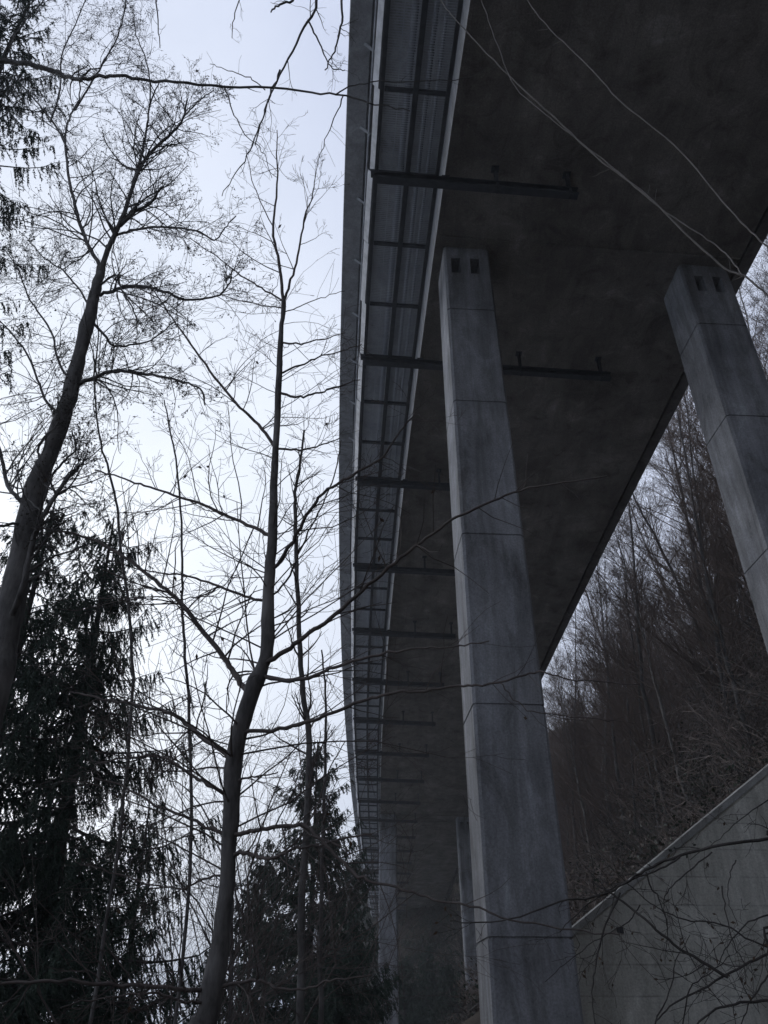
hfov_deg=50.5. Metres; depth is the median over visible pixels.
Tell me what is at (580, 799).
bare tree
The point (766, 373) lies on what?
bare tree
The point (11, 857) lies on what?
spruce tree
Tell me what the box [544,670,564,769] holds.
bare tree
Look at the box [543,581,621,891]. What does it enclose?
bare tree
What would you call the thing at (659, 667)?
bare tree
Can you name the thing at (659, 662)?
bare tree
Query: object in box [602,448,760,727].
bare tree
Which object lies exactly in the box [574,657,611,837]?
bare tree
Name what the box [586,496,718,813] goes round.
bare tree
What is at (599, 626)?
bare tree
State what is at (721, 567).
bare tree
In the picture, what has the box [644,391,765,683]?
bare tree
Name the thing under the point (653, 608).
bare tree
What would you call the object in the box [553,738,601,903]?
bare tree
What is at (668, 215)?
tree branches
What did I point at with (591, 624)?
bare tree
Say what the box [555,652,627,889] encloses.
bare tree
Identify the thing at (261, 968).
shrub
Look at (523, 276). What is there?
viaduct
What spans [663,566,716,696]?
bare tree
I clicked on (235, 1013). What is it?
shrub
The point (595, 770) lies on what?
bare tree
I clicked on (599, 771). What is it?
bare tree
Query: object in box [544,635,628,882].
bare tree
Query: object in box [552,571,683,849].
bare tree
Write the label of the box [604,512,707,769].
bare tree
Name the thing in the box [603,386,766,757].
bare tree
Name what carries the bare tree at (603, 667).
on the ground
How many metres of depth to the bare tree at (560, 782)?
71.09 m
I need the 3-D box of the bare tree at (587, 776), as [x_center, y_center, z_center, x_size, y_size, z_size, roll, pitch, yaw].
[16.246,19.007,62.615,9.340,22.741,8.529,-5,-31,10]
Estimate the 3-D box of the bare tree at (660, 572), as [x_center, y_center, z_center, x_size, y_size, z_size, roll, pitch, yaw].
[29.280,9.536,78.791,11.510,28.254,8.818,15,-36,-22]
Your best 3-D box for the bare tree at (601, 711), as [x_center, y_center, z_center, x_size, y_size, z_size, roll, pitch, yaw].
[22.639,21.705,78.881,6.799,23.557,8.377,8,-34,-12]
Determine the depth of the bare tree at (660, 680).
61.29 m
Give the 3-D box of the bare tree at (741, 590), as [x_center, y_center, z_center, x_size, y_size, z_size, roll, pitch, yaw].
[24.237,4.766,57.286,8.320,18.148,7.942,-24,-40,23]
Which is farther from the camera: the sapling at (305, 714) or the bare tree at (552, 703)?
the bare tree at (552, 703)
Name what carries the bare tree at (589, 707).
on the ground
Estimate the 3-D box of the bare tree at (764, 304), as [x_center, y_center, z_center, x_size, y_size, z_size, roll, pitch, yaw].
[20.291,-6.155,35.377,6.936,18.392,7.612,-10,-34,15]
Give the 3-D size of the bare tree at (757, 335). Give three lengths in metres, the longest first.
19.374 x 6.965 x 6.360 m
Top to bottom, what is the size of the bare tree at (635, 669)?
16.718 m
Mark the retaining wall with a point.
(640, 996)
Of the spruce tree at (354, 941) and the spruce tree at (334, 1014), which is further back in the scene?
the spruce tree at (354, 941)
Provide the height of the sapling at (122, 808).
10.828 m
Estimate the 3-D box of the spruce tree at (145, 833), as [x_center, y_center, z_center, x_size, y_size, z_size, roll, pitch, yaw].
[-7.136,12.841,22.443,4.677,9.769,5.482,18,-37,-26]
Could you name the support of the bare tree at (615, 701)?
on the ground
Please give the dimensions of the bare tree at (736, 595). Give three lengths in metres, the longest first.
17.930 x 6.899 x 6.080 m
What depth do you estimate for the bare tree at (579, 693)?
78.27 m
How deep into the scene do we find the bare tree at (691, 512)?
55.53 m
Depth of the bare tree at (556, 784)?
76.61 m
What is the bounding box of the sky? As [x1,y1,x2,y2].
[0,0,767,1023]
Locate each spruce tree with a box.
[0,0,76,392]
[0,497,159,1023]
[0,502,260,1023]
[43,803,186,1023]
[220,855,312,1023]
[225,740,402,1023]
[312,900,405,1023]
[398,955,425,1023]
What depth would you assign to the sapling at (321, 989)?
12.06 m
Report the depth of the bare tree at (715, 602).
44.05 m
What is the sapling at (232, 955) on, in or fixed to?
on the ground
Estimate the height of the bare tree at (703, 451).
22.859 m
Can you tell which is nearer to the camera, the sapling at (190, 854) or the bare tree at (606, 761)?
the sapling at (190, 854)
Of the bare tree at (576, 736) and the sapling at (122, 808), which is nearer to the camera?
the sapling at (122, 808)
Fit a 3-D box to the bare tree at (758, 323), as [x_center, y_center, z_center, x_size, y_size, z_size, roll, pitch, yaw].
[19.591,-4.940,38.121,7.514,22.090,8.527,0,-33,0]
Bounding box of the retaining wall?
[572,764,767,1023]
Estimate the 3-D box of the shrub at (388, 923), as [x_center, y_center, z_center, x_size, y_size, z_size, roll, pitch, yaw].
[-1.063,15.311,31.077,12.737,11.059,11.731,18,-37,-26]
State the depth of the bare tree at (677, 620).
52.48 m
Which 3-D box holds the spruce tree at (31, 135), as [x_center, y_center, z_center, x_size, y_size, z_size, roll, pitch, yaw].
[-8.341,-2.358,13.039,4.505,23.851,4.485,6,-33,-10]
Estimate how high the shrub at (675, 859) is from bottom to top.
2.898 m
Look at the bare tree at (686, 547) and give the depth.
57.89 m
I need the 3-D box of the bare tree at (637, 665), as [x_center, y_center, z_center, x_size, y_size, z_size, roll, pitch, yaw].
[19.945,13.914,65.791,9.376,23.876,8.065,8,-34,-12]
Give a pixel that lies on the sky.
(194, 29)
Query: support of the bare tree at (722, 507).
on the ground
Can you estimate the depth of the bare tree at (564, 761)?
71.09 m
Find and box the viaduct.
[339,0,767,1023]
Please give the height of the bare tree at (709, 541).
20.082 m
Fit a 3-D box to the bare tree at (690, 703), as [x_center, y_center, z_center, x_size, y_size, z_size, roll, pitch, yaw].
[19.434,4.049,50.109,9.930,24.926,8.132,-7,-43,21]
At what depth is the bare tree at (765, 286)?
36.37 m
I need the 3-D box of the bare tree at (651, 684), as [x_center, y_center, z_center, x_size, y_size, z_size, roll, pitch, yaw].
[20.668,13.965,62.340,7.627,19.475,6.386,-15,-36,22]
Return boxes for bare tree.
[0,0,280,731]
[0,0,474,210]
[0,108,669,1023]
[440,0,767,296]
[542,650,623,886]
[543,544,669,864]
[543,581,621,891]
[543,680,588,866]
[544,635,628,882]
[544,649,621,886]
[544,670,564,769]
[545,509,676,860]
[545,646,599,887]
[546,621,628,828]
[546,717,593,876]
[547,700,589,880]
[549,644,615,874]
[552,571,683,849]
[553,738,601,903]
[554,468,709,833]
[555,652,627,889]
[556,663,643,855]
[559,576,698,809]
[559,630,625,860]
[559,646,637,846]
[565,696,618,848]
[568,565,688,818]
[569,556,667,827]
[569,579,643,835]
[572,623,659,850]
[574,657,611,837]
[575,506,685,834]
[578,657,600,777]
[580,587,644,746]
[583,613,666,810]
[584,555,685,799]
[585,637,637,806]
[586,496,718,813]
[599,547,706,758]
[600,464,765,719]
[600,500,708,756]
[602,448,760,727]
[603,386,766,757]
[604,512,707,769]
[606,551,694,742]
[608,632,665,828]
[609,391,767,752]
[612,393,762,741]
[613,590,703,795]
[615,574,683,793]
[622,662,667,808]
[623,445,755,735]
[625,557,704,757]
[626,456,750,735]
[628,482,748,699]
[635,599,693,757]
[639,640,700,726]
[644,388,752,606]
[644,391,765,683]
[647,414,755,699]
[650,545,699,716]
[652,390,752,705]
[653,256,767,610]
[654,418,759,698]
[654,439,750,674]
[658,400,767,674]
[660,426,751,638]
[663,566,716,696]
[664,497,765,699]
[683,281,767,582]
[687,495,763,656]
[696,469,763,646]
[698,235,767,551]
[701,362,767,640]
[704,270,767,563]
[737,291,767,375]
[746,258,767,326]
[747,259,767,365]
[749,239,767,372]
[755,241,767,313]
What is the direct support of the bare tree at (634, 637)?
on the ground
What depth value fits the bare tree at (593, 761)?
68.77 m
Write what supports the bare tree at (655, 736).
on the ground
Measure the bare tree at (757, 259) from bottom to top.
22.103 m
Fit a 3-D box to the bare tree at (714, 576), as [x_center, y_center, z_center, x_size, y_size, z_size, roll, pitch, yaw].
[17.613,3.604,45.114,7.966,21.961,6.868,20,-38,-28]
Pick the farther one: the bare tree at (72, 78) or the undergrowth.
the undergrowth
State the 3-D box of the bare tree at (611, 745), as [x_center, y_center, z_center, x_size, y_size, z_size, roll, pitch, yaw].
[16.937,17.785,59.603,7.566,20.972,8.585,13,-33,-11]
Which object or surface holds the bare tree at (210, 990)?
on the ground
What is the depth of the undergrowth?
30.24 m
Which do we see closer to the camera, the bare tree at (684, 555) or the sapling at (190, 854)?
the sapling at (190, 854)
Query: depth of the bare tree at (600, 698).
62.02 m
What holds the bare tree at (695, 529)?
on the ground
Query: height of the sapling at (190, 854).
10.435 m
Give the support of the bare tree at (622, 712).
on the ground
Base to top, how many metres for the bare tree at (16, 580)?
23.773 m
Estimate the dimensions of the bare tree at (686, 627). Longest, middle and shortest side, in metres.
25.322 x 9.894 x 8.720 m
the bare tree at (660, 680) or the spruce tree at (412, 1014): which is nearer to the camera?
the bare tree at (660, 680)
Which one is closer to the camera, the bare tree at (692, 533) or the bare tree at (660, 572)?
the bare tree at (692, 533)
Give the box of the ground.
[249,683,767,1023]
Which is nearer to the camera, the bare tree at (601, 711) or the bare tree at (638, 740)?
the bare tree at (638, 740)
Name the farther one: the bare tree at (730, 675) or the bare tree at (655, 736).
the bare tree at (655, 736)
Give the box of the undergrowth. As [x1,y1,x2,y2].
[336,578,767,1023]
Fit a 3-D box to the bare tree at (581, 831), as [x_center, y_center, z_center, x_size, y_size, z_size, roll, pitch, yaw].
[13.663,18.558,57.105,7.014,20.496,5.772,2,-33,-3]
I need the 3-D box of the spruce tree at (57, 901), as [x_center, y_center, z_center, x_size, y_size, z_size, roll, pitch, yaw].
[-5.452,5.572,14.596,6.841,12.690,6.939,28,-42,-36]
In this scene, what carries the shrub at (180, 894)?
on the ground
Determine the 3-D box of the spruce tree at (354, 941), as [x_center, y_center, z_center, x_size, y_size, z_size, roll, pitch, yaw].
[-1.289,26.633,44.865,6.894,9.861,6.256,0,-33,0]
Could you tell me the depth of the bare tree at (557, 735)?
87.73 m
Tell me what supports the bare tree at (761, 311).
on the ground
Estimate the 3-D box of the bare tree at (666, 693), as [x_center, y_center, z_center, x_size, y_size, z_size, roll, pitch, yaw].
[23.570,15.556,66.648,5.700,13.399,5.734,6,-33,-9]
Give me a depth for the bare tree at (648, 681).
64.78 m
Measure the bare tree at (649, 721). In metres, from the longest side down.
22.964 x 9.448 x 8.326 m
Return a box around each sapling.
[86,384,150,1023]
[159,400,196,1023]
[192,719,269,1023]
[267,415,339,1023]
[292,639,354,1023]
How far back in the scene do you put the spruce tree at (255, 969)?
40.09 m
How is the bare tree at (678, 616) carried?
on the ground
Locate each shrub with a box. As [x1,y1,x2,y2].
[0,703,540,1023]
[31,680,425,1023]
[77,606,467,1023]
[176,756,478,1023]
[433,800,767,1023]
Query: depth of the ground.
120.72 m
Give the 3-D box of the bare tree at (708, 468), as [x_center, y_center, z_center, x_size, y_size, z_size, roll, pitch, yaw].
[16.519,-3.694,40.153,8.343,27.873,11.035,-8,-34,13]
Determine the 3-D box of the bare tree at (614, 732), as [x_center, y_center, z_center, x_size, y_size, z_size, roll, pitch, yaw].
[12.320,8.509,47.707,9.146,25.509,8.060,10,-32,-14]

